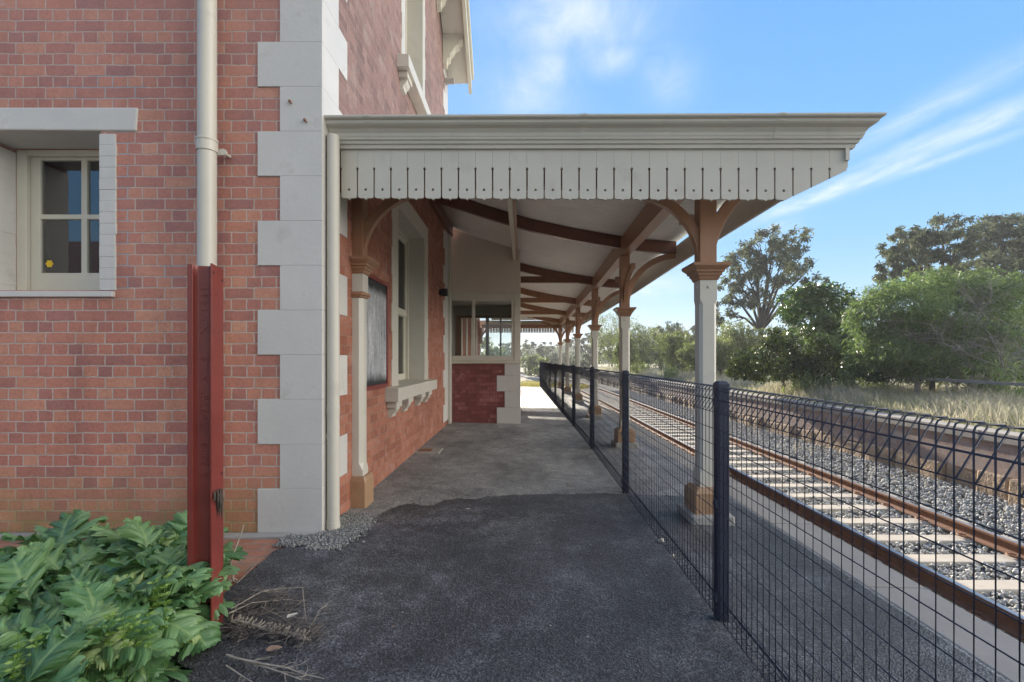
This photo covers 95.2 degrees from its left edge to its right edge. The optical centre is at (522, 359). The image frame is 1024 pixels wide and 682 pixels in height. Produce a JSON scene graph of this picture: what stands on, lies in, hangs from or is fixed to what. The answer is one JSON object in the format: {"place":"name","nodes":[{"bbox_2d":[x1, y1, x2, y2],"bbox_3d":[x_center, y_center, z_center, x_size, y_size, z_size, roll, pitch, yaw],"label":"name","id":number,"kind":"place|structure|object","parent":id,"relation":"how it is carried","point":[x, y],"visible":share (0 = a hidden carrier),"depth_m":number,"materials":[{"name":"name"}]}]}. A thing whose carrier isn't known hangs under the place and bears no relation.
{"place":"outdoors","nodes":[
{"label":"outdoors","id":0,"kind":"place"},
{"bbox_2d":[0,539,282,591],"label":"brick paving","id":1,"kind":"structure","parent":0,"point":[256,549],"depth_m":3.44,"materials":[{"name":"brick"}]},
{"bbox_2d":[227,524,243,583],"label":"dead stalk","id":2,"kind":"object","parent":1,"relation":"on","point":[233,580],"visible":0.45,"depth_m":2.97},
{"bbox_2d":[521,387,571,396],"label":"concrete paving","id":3,"kind":"structure","parent":0,"point":[532,391],"depth_m":20.63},
{"bbox_2d":[521,364,598,383],"bbox_3d":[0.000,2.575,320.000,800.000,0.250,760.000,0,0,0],"label":"ground","id":4,"kind":"structure","parent":0,"point":[524,379],"depth_m":59.63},
{"bbox_2d":[480,336,503,355],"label":"bushy tree","id":5,"kind":"object","parent":4,"relation":"on","point":[495,351],"visible":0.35,"depth_m":47.63,"materials":[{"name":"green plant"}]},
{"bbox_2d":[494,341,527,367],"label":"bushy tree","id":6,"kind":"object","parent":4,"relation":"on","point":[507,345],"visible":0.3,"depth_m":83.95,"materials":[{"name":"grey plant"}]},
{"bbox_2d":[521,353,545,375],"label":"bushy tree","id":7,"kind":"object","parent":4,"relation":"on","point":[533,358],"visible":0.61,"depth_m":61.04,"materials":[{"name":"green plant"}]},
{"bbox_2d":[523,339,546,358],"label":"bushy tree","id":8,"kind":"object","parent":4,"relation":"on","point":[532,345],"visible":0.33,"depth_m":94.61,"materials":[{"name":"grey plant"}]},
{"bbox_2d":[527,346,558,364],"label":"bushy tree","id":9,"kind":"object","parent":4,"relation":"on","point":[541,351],"visible":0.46,"depth_m":79.22,"materials":[{"name":"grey plant"}]},
{"bbox_2d":[531,357,557,380],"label":"bush","id":10,"kind":"object","parent":4,"relation":"on","point":[546,359],"visible":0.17,"depth_m":49.86,"materials":[{"name":"green plant"}]},
{"bbox_2d":[544,341,558,362],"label":"bushy tree","id":11,"kind":"object","parent":4,"relation":"on","point":[552,347],"visible":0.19,"depth_m":109.21,"materials":[{"name":"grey plant"}]},
{"bbox_2d":[550,354,574,374],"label":"bush","id":12,"kind":"object","parent":4,"relation":"on","point":[563,360],"visible":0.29,"depth_m":70.06,"materials":[{"name":"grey plant"}]},
{"bbox_2d":[558,349,585,363],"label":"bushy tree","id":13,"kind":"object","parent":4,"relation":"on","point":[572,353],"visible":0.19,"depth_m":100.29,"materials":[{"name":"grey plant"}]},
{"bbox_2d":[571,352,605,372],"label":"bush","id":14,"kind":"object","parent":4,"relation":"on","point":[584,362],"visible":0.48,"depth_m":61.43,"materials":[{"name":"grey plant"}]},
{"bbox_2d":[480,340,804,363],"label":"distant woodland","id":15,"kind":"object","parent":4,"relation":"on","point":[572,349],"visible":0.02,"depth_m":156.66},
{"bbox_2d":[521,372,1023,642],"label":"ballast bed","id":16,"kind":"object","parent":4,"relation":"on","point":[947,532],"visible":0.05,"depth_m":7.17,"materials":[{"name":"gravel"}]},
{"bbox_2d":[630,419,691,422],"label":"concrete sleeper","id":17,"kind":"object","parent":16,"relation":"on","point":[657,420],"visible":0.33,"depth_m":17.56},
{"bbox_2d":[681,449,774,453],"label":"concrete sleeper","id":18,"kind":"object","parent":16,"relation":"on","point":[744,451],"visible":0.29,"depth_m":11.67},
{"bbox_2d":[690,454,787,458],"bbox_3d":[4.970,2.378,11.111,2.755,0.244,0.276,0,0,0],"label":"concrete sleeper","id":19,"kind":"object","parent":16,"relation":"on","point":[749,456],"visible":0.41,"depth_m":11.07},
{"bbox_2d":[729,460,805,465],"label":"concrete sleeper","id":20,"kind":"object","parent":16,"relation":"on","point":[759,462],"visible":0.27,"depth_m":10.42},
{"bbox_2d":[737,466,825,471],"bbox_3d":[4.970,2.378,9.837,2.755,0.244,0.276,0,0,0],"label":"concrete sleeper","id":21,"kind":"object","parent":16,"relation":"on","point":[792,469],"visible":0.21,"depth_m":9.76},
{"bbox_2d":[729,473,845,479],"bbox_3d":[4.970,2.378,9.212,2.755,0.244,0.276,0,0,0],"label":"concrete sleeper","id":22,"kind":"object","parent":16,"relation":"on","point":[799,477],"visible":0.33,"depth_m":9.18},
{"bbox_2d":[740,482,870,489],"bbox_3d":[4.970,2.378,8.559,2.755,0.244,0.276,0,0,0],"label":"concrete sleeper","id":23,"kind":"object","parent":16,"relation":"on","point":[801,486],"visible":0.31,"depth_m":8.50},
{"bbox_2d":[758,492,899,499],"bbox_3d":[4.970,2.378,7.922,2.755,0.244,0.276,0,0,0],"label":"concrete sleeper","id":24,"kind":"object","parent":16,"relation":"on","point":[836,495],"visible":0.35,"depth_m":7.90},
{"bbox_2d":[777,503,931,511],"bbox_3d":[4.970,2.378,7.298,2.755,0.244,0.276,0,0,0],"label":"concrete sleeper","id":25,"kind":"object","parent":16,"relation":"on","point":[883,507],"visible":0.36,"depth_m":7.26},
{"bbox_2d":[801,516,970,526],"bbox_3d":[4.970,2.378,6.675,2.755,0.244,0.276,0,0,0],"label":"concrete sleeper","id":26,"kind":"object","parent":16,"relation":"on","point":[913,522],"visible":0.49,"depth_m":6.63,"materials":[{"name":"concrete"}]},
{"bbox_2d":[830,533,1017,544],"bbox_3d":[4.970,2.378,6.038,2.755,0.244,0.276,0,0,0],"label":"concrete sleeper","id":27,"kind":"object","parent":16,"relation":"on","point":[913,539],"visible":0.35,"depth_m":5.99,"materials":[{"name":"concrete"}]},
{"bbox_2d":[521,373,1023,640],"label":"steel rail","id":28,"kind":"object","parent":27,"relation":"on","point":[1004,622],"visible":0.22,"depth_m":5.18,"materials":[{"name":"metal"}]},
{"bbox_2d":[523,372,1023,560],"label":"steel rail","id":29,"kind":"object","parent":27,"relation":"on","point":[986,538],"visible":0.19,"depth_m":7.22,"materials":[{"name":"metal"}]},
{"bbox_2d":[865,552,1023,566],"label":"concrete sleeper","id":30,"kind":"object","parent":16,"relation":"on","point":[989,559],"visible":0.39,"depth_m":5.37,"materials":[{"name":"concrete"}]},
{"bbox_2d":[911,578,1023,594],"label":"concrete sleeper","id":31,"kind":"object","parent":16,"relation":"on","point":[988,586],"visible":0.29,"depth_m":4.76,"materials":[{"name":"concrete"}]},
{"bbox_2d":[967,610,1023,631],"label":"concrete sleeper","id":32,"kind":"object","parent":16,"relation":"on","point":[980,613],"visible":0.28,"depth_m":4.12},
{"bbox_2d":[571,389,1023,681],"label":"platform edge","id":33,"kind":"object","parent":4,"relation":"on","point":[1007,667],"visible":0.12,"depth_m":3.07,"materials":[{"name":"concrete"}]},
{"bbox_2d":[582,370,1023,508],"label":"platform wall","id":34,"kind":"structure","parent":4,"relation":"on","point":[1008,449],"depth_m":9.63,"materials":[{"name":"concrete"}]},
{"bbox_2d":[587,390,1023,630],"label":"ballast","id":35,"kind":"structure","parent":4,"relation":"on","point":[928,496],"depth_m":7.79,"materials":[{"name":"gravel"}]},
{"bbox_2d":[678,410,1022,522],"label":"dry stalks","id":36,"kind":"object","parent":35,"relation":"on","point":[869,460],"visible":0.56,"depth_m":11.19,"materials":[{"name":"beige plant"}]},
{"bbox_2d":[165,493,1005,681],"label":"asphalt path","id":37,"kind":"structure","parent":0,"point":[591,587],"depth_m":2.70,"materials":[{"name":"asphalt"}]},
{"bbox_2d":[147,573,172,675],"bbox_3d":[-1.584,1.166,2.048,0.118,0.428,0.094,0,0,0],"label":"weed","id":38,"kind":"object","parent":37,"relation":"on","point":[156,597],"visible":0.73,"depth_m":2.05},
{"bbox_2d":[187,263,222,625],"bbox_3d":[-1.638,0.507,2.421,0.143,1.985,0.120,0,0,0],"label":"rail post","id":39,"kind":"object","parent":37,"relation":"on","point":[204,399],"visible":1,"depth_m":2.40,"materials":[{"name":"red paint"}]},
{"bbox_2d":[213,488,223,517],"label":"withered leaf","id":40,"kind":"object","parent":39,"relation":"hanging from","point":[218,497],"visible":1,"depth_m":2.40,"materials":[{"name":"brown plant"}]},
{"bbox_2d":[226,665,252,681],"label":"dry twig","id":41,"kind":"object","parent":37,"relation":"on","point":[230,668],"visible":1,"depth_m":2.05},
{"bbox_2d":[217,610,266,646],"bbox_3d":[-1.466,1.352,2.429,0.401,0.078,0.278,0,0,32],"label":"root tangle","id":42,"kind":"object","parent":37,"relation":"on","point":[236,630],"visible":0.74,"depth_m":2.37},
{"bbox_2d":[223,585,289,629],"bbox_3d":[-1.516,1.356,2.608,0.385,0.069,0.471,0,0,-15],"label":"root tangle","id":43,"kind":"object","parent":37,"relation":"on","point":[247,607],"visible":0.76,"depth_m":2.60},
{"bbox_2d":[230,585,304,609],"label":"dry twig","id":44,"kind":"object","parent":37,"relation":"on","point":[265,591],"visible":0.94,"depth_m":2.73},
{"bbox_2d":[228,613,310,640],"bbox_3d":[-1.282,1.352,2.365,0.493,0.074,0.053,0,0,15],"label":"dead flower spike","id":45,"kind":"object","parent":37,"relation":"on","point":[252,624],"visible":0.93,"depth_m":2.36,"materials":[{"name":"plant"}]},
{"bbox_2d":[228,598,310,613],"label":"dry twig","id":46,"kind":"object","parent":37,"relation":"on","point":[265,604],"visible":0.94,"depth_m":2.60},
{"bbox_2d":[225,654,318,681],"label":"dry twig","id":47,"kind":"object","parent":37,"relation":"on","point":[262,666],"visible":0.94,"depth_m":2.07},
{"bbox_2d":[266,645,281,650],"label":"dry leaf","id":48,"kind":"object","parent":37,"relation":"on","point":[272,647],"visible":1,"depth_m":2.24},
{"bbox_2d":[230,656,323,679],"bbox_3d":[-1.087,1.365,2.104,0.480,0.045,0.140,0,0,23],"label":"dry twig","id":49,"kind":"object","parent":37,"relation":"on","point":[261,663],"visible":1,"depth_m":2.09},
{"bbox_2d":[261,606,301,630],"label":"dry twig","id":50,"kind":"object","parent":37,"relation":"on","point":[277,615],"visible":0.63,"depth_m":2.52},
{"bbox_2d":[240,611,325,642],"bbox_3d":[-1.229,1.346,2.385,0.474,0.089,0.291,0,0,30],"label":"root tangle","id":51,"kind":"object","parent":37,"relation":"on","point":[277,625],"visible":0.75,"depth_m":2.37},
{"bbox_2d":[246,586,339,617],"bbox_3d":[-1.317,1.351,2.632,0.636,0.080,0.395,0,0,0],"label":"root tangle","id":52,"kind":"object","parent":37,"relation":"on","point":[285,601],"visible":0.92,"depth_m":2.64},
{"bbox_2d":[292,587,310,640],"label":"dry twig","id":53,"kind":"object","parent":37,"relation":"on","point":[304,604],"visible":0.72,"depth_m":2.59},
{"bbox_2d":[268,611,341,650],"bbox_3d":[-1.140,1.352,2.356,0.406,0.078,0.297,0,0,17],"label":"root tangle","id":54,"kind":"object","parent":37,"relation":"on","point":[312,631],"visible":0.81,"depth_m":2.33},
{"bbox_2d":[272,512,376,550],"bbox_3d":[-1.551,1.390,3.819,0.637,0.040,0.816,0,0,0],"label":"gravel patch","id":55,"kind":"object","parent":37,"relation":"on","point":[352,526],"visible":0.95,"depth_m":3.65,"materials":[{"name":"gravel"}]},
{"bbox_2d":[227,112,1009,681],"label":"platform","id":56,"kind":"structure","parent":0,"point":[592,217],"depth_m":4.26,"materials":[{"name":"concrete"}]},
{"bbox_2d":[0,0,473,538],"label":"station building","id":57,"kind":"structure","parent":56,"relation":"on","point":[150,150],"depth_m":3.77,"materials":[{"name":"red brick"}]},
{"bbox_2d":[0,108,138,296],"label":"window","id":58,"kind":"structure","parent":57,"relation":"in","point":[59,206],"depth_m":4.11,"materials":[{"name":"white glass"}]},
{"bbox_2d":[367,274,388,390],"bbox_3d":[-1.595,-0.285,5.075,0.039,1.210,0.890,0,0,0],"label":"notice board","id":59,"kind":"object","parent":57,"relation":"attached to","point":[378,337],"visible":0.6,"depth_m":5.14,"materials":[{"name":"paper"}]},
{"bbox_2d":[385,190,436,417],"bbox_3d":[-1.710,-0.759,6.775,0.500,2.942,2.510,0,0,0],"label":"window","id":60,"kind":"structure","parent":57,"relation":"in","point":[409,248],"depth_m":7.52,"materials":[{"name":"beige paint"}]},
{"bbox_2d":[397,0,430,114],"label":"window","id":61,"kind":"structure","parent":57,"relation":"in","point":[411,60],"depth_m":7.55,"materials":[{"name":"beige paint"}]},
{"bbox_2d":[439,289,447,295],"bbox_3d":[-1.528,-1.300,9.090,0.155,0.130,0.140,0,0,0],"label":"wall lamp","id":62,"kind":"object","parent":57,"relation":"attached to","point":[443,292],"visible":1,"depth_m":9.02,"materials":[{"name":"black metal"}]},
{"bbox_2d":[445,78,454,84],"bbox_3d":[-1.512,-5.810,9.780,0.185,0.120,0.120,0,0,0],"label":"corbel","id":63,"kind":"object","parent":57,"relation":"attached to","point":[449,81],"visible":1,"depth_m":9.73,"materials":[{"name":"concrete"}]},
{"bbox_2d":[414,448,442,453],"bbox_3d":[-1.430,1.407,7.135,0.380,0.046,0.370,0,0,0],"label":"drain lid","id":64,"kind":"object","parent":56,"relation":"on","point":[428,450],"visible":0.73,"depth_m":7.10,"materials":[{"name":"metal"}]},
{"bbox_2d":[453,305,479,355],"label":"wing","id":65,"kind":"structure","parent":56,"relation":"on","point":[466,336],"depth_m":19.52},
{"bbox_2d":[448,229,520,423],"bbox_3d":[-1.110,-0.597,12.056,2.180,4.665,3.889,0,0,0],"label":"waiting room","id":66,"kind":"object","parent":56,"relation":"on","point":[483,278],"visible":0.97,"depth_m":10.42,"materials":[{"name":"beige paint"}]},
{"bbox_2d":[540,362,1023,681],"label":"fence","id":67,"kind":"object","parent":56,"relation":"on","point":[720,588],"visible":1,"depth_m":2.19,"materials":[{"name":"black metal"}]},
{"bbox_2d":[521,362,539,385],"bbox_3d":[-0.859,0.821,25.176,3.582,1.399,0.123,0,0,0],"label":"fence","id":68,"kind":"object","parent":67,"relation":"attached to","point":[531,371],"visible":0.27,"depth_m":25.15,"materials":[{"name":"blue paint"}]},
{"bbox_2d":[448,0,1023,358],"label":"sky","id":69,"kind":"structure","parent":0,"point":[947,76],"materials":[{"name":"blue"}]},
{"bbox_2d":[586,364,1023,432],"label":"grass bank","id":70,"kind":"structure","parent":0,"point":[605,365],"depth_m":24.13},
{"bbox_2d":[569,332,600,360],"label":"gum tree","id":71,"kind":"object","parent":70,"relation":"on","point":[585,345],"visible":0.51,"depth_m":90.03,"materials":[{"name":"green plant"}]},
{"bbox_2d":[590,333,613,366],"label":"gum tree","id":72,"kind":"object","parent":70,"relation":"on","point":[603,346],"visible":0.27,"depth_m":74.02,"materials":[{"name":"green plant"}]},
{"bbox_2d":[588,312,632,367],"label":"feathery shrub","id":73,"kind":"object","parent":70,"relation":"on","point":[608,354],"visible":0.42,"depth_m":51.61,"materials":[{"name":"green plant"}]},
{"bbox_2d":[611,330,643,372],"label":"feathery shrub","id":74,"kind":"object","parent":70,"relation":"on","point":[634,354],"visible":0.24,"depth_m":35.91,"materials":[{"name":"green plant"}]},
{"bbox_2d":[612,315,659,371],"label":"feathery shrub","id":75,"kind":"object","parent":70,"relation":"on","point":[638,334],"visible":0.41,"depth_m":43.08,"materials":[{"name":"green plant"}]},
{"bbox_2d":[631,362,649,373],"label":"weed clump","id":76,"kind":"object","parent":70,"relation":"on","point":[638,370],"visible":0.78,"depth_m":35.91,"materials":[{"name":"green plant"}]},
{"bbox_2d":[630,324,665,367],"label":"feathery shrub","id":77,"kind":"object","parent":70,"relation":"on","point":[658,332],"visible":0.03,"depth_m":49.85,"materials":[{"name":"green plant"}]},
{"bbox_2d":[637,320,688,367],"bbox_3d":[11.756,-0.912,37.853,3.452,4.627,6.119,0,0,44],"label":"feathery shrub","id":78,"kind":"object","parent":70,"relation":"on","point":[662,330],"visible":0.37,"depth_m":37.57,"materials":[{"name":"green plant"}]},
{"bbox_2d":[661,364,679,378],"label":"weed clump","id":79,"kind":"object","parent":70,"relation":"on","point":[667,374],"visible":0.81,"depth_m":27.88,"materials":[{"name":"green plant"}]},
{"bbox_2d":[651,331,694,373],"bbox_3d":[9.968,-0.252,30.033,3.461,3.314,3.172,0,0,0],"label":"feathery shrub","id":80,"kind":"object","parent":70,"relation":"on","point":[673,343],"visible":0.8,"depth_m":29.43,"materials":[{"name":"green plant"}]},
{"bbox_2d":[664,323,694,370],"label":"feathery shrub","id":81,"kind":"object","parent":70,"relation":"on","point":[684,336],"visible":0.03,"depth_m":47.70,"materials":[{"name":"green plant"}]},
{"bbox_2d":[674,342,694,370],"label":"feathery shrub","id":82,"kind":"object","parent":70,"relation":"on","point":[687,354],"visible":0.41,"depth_m":24.65,"materials":[{"name":"green plant"}]},
{"bbox_2d":[682,330,717,370],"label":"feathery shrub","id":83,"kind":"object","parent":70,"relation":"on","point":[692,338],"visible":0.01,"depth_m":34.01,"materials":[{"name":"green plant"}]},
{"bbox_2d":[716,336,743,375],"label":"feathery shrub","id":84,"kind":"object","parent":70,"relation":"on","point":[722,351],"visible":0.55,"depth_m":25.31,"materials":[{"name":"green plant"}]},
{"bbox_2d":[716,318,759,375],"bbox_3d":[12.741,-0.496,27.086,3.283,3.797,2.407,0,0,0],"label":"feathery shrub","id":85,"kind":"object","parent":70,"relation":"on","point":[736,335],"visible":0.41,"depth_m":26.54,"materials":[{"name":"green plant"}]},
{"bbox_2d":[749,325,789,376],"bbox_3d":[14.200,-0.258,27.180,2.894,3.597,3.753,0,0,33],"label":"feathery shrub","id":86,"kind":"object","parent":70,"relation":"on","point":[760,336],"visible":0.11,"depth_m":26.38,"materials":[{"name":"green plant"}]},
{"bbox_2d":[716,223,832,346],"bbox_3d":[16.420,-3.782,30.622,7.880,10.569,5.721,0,0,24],"label":"gum tree","id":87,"kind":"object","parent":70,"relation":"on","point":[758,270],"visible":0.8,"depth_m":30.88,"materials":[{"name":"green plant"}]},
{"bbox_2d":[724,321,851,393],"bbox_3d":[9.109,-0.039,16.287,4.241,2.638,2.554,0,0,0],"label":"glossy bush","id":88,"kind":"object","parent":70,"relation":"on","point":[776,368],"visible":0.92,"depth_m":16.01,"materials":[{"name":"green plant"}]},
{"bbox_2d":[772,325,803,361],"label":"feathery shrub","id":89,"kind":"object","parent":70,"relation":"on","point":[800,347],"visible":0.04,"depth_m":25.44,"materials":[{"name":"green plant"}]},
{"bbox_2d":[778,369,814,394],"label":"weed clump","id":90,"kind":"object","parent":70,"relation":"on","point":[804,382],"visible":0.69,"depth_m":15.71,"materials":[{"name":"green plant"}]},
{"bbox_2d":[771,279,869,379],"bbox_3d":[11.682,-0.913,18.405,3.380,4.461,3.233,0,0,25],"label":"round tree","id":91,"kind":"object","parent":70,"relation":"on","point":[810,294],"visible":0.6,"depth_m":18.09,"materials":[{"name":"green plant"}]},
{"bbox_2d":[807,373,840,394],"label":"weed clump","id":92,"kind":"object","parent":70,"relation":"on","point":[821,381],"visible":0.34,"depth_m":15.27,"materials":[{"name":"green plant"}]},
{"bbox_2d":[795,311,855,379],"bbox_3d":[11.097,-0.252,17.242,2.804,3.083,1.853,0,0,-33],"label":"leafy shrub","id":93,"kind":"object","parent":70,"relation":"on","point":[832,336],"visible":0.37,"depth_m":17.13,"materials":[{"name":"green plant"}]},
{"bbox_2d":[652,365,1023,396],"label":"rail fence","id":94,"kind":"object","parent":70,"relation":"on","point":[917,386],"visible":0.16,"depth_m":12.00,"materials":[{"name":"wood"}]},
{"bbox_2d":[828,366,869,394],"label":"weed clump","id":95,"kind":"object","parent":70,"relation":"on","point":[845,382],"visible":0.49,"depth_m":14.93,"materials":[{"name":"green plant"}]},
{"bbox_2d":[843,366,898,390],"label":"weed clump","id":96,"kind":"object","parent":70,"relation":"on","point":[878,384],"visible":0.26,"depth_m":15.00,"materials":[{"name":"green plant"}]},
{"bbox_2d":[836,263,1023,392],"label":"feathery tree","id":97,"kind":"object","parent":70,"relation":"on","point":[934,291],"visible":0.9,"depth_m":13.24,"materials":[{"name":"green plant"}]},
{"bbox_2d":[844,342,1023,389],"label":"undergrowth bush","id":98,"kind":"object","parent":70,"relation":"on","point":[863,375],"visible":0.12,"depth_m":14.29,"materials":[{"name":"green plant"}]},
{"bbox_2d":[871,212,999,293],"bbox_3d":[25.556,-3.981,28.822,7.963,11.029,5.214,0,0,-32],"label":"gum tree","id":99,"kind":"object","parent":70,"relation":"on","point":[918,241],"visible":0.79,"depth_m":28.34,"materials":[{"name":"green plant"}]},
{"bbox_2d":[860,256,1023,396],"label":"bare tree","id":100,"kind":"object","parent":70,"relation":"on","point":[995,349],"visible":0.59,"depth_m":12.42,"materials":[{"name":"plant"}]},
{"bbox_2d":[939,373,998,397],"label":"weed clump","id":101,"kind":"object","parent":70,"relation":"on","point":[971,385],"visible":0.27,"depth_m":12.18,"materials":[{"name":"green plant"}]},
{"bbox_2d":[946,212,1023,301],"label":"flat topped tree","id":102,"kind":"object","parent":70,"relation":"on","point":[1008,232],"visible":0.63,"depth_m":31.79,"materials":[{"name":"green plant"}]},
{"bbox_2d":[954,313,1023,377],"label":"scrub bush","id":103,"kind":"object","parent":70,"relation":"on","point":[1001,340],"depth_m":20.66,"materials":[{"name":"green plant"}]},
{"bbox_2d":[958,353,1023,401],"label":"weed clump","id":104,"kind":"object","parent":70,"relation":"on","point":[998,370],"visible":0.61,"depth_m":11.51,"materials":[{"name":"green plant"}]},
{"bbox_2d":[960,365,1023,397],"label":"weed clump","id":105,"kind":"object","parent":70,"relation":"on","point":[987,384],"visible":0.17,"depth_m":12.21,"materials":[{"name":"green plant"}]},
{"bbox_2d":[978,300,1023,378],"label":"scrub bush","id":106,"kind":"object","parent":70,"relation":"on","point":[1013,334],"visible":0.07,"depth_m":20.77,"materials":[{"name":"green plant"}]},
{"label":"garden soil","id":107,"kind":"structure","parent":0,"visible":0},
{"bbox_2d":[4,632,45,681],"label":"weed","id":108,"kind":"object","parent":107,"relation":"on","point":[18,666],"visible":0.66,"depth_m":1.62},
{"bbox_2d":[0,509,248,681],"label":"acanthus","id":109,"kind":"object","parent":107,"relation":"on","point":[65,586],"visible":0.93,"depth_m":2.13,"materials":[{"name":"green plant"}]},
{"bbox_2d":[102,611,155,681],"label":"weed","id":110,"kind":"object","parent":107,"relation":"on","point":[125,630],"visible":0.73,"depth_m":1.85,"materials":[{"name":"plant"}]},
{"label":"platform ramp","id":111,"kind":"structure","parent":0,"visible":0},
{"bbox_2d":[521,380,586,388],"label":"yellow grass","id":112,"kind":"structure","parent":111,"relation":"on","point":[539,386],"depth_m":27.88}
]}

